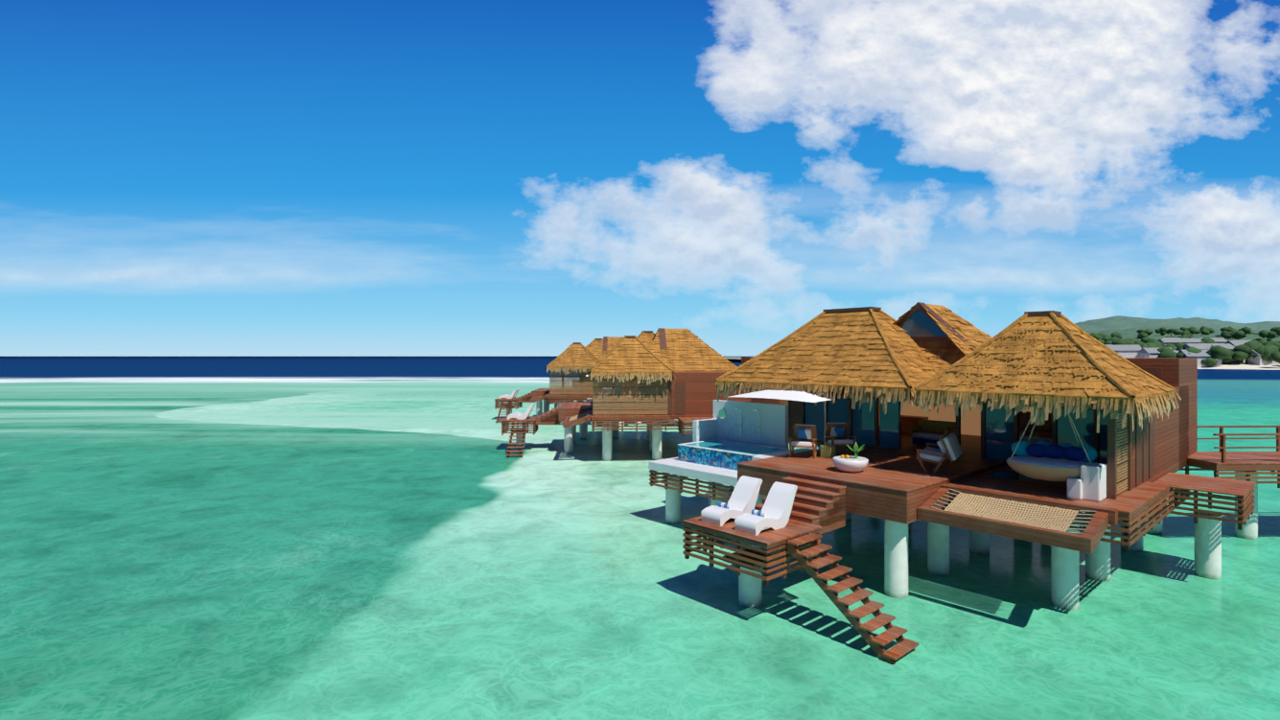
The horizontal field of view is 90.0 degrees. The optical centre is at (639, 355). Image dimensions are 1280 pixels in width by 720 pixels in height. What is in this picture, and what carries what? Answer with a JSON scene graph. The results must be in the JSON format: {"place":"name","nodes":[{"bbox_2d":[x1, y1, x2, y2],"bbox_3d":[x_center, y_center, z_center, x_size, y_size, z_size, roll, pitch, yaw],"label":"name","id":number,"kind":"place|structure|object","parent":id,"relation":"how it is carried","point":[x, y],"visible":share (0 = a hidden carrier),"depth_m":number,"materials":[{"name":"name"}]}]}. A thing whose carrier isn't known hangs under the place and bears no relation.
{"place":"outdoors","nodes":[
{"label":"outdoors","id":0,"kind":"place"},
{"bbox_2d":[0,356,1279,719],"bbox_3d":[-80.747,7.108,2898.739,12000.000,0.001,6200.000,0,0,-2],"label":"sea water","id":1,"kind":"structure","parent":0,"point":[293,539],"depth_m":19.88,"materials":[{"name":"teal liquid"}]},
{"bbox_2d":[494,336,674,427],"bbox_3d":[0.010,2.893,71.353,31.922,10.030,17.900,0,0,0],"label":"bungalow","id":2,"kind":"object","parent":1,"relation":"in","point":[581,359],"visible":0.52,"depth_m":64.96,"materials":[{"name":"wood"}]},
{"bbox_2d":[501,327,812,461],"bbox_3d":[5.559,2.893,49.572,31.922,10.030,17.900,0,0,-4],"label":"bungalow","id":3,"kind":"object","parent":1,"relation":"in","point":[675,373],"visible":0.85,"depth_m":42.77,"materials":[{"name":"wood"}]},
{"bbox_2d":[648,302,1279,664],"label":"bungalow","id":4,"kind":"object","parent":1,"relation":"in","point":[933,416],"visible":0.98,"depth_m":20.14,"materials":[{"name":"wood"}]},
{"bbox_2d":[0,0,1279,356],"label":"sky","id":5,"kind":"structure","parent":0,"point":[178,177],"materials":[{"name":"blue"}]},
{"bbox_2d":[723,315,1279,370],"bbox_3d":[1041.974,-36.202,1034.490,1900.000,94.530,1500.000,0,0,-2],"label":"headland","id":6,"kind":"structure","parent":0,"point":[1127,327],"depth_m":1110.48,"materials":[{"name":"green plant"}]},
{"bbox_2d":[1114,341,1279,368],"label":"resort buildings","id":7,"kind":"structure","parent":6,"relation":"on","point":[1257,360],"depth_m":352.68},
{"bbox_2d":[1104,337,1279,356],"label":"resort roofs","id":8,"kind":"structure","parent":7,"relation":"attached to","point":[1229,344],"depth_m":374.26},
{"bbox_2d":[1149,332,1279,364],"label":"shore tree trunks","id":9,"kind":"object","parent":6,"relation":"on","point":[1227,339],"depth_m":706.97,"materials":[{"name":"brown plant"}]},
{"bbox_2d":[1090,325,1279,367],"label":"trees","id":10,"kind":"object","parent":9,"relation":"attached to","point":[1266,350],"visible":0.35,"depth_m":381.09,"materials":[{"name":"green plant"}]}
]}

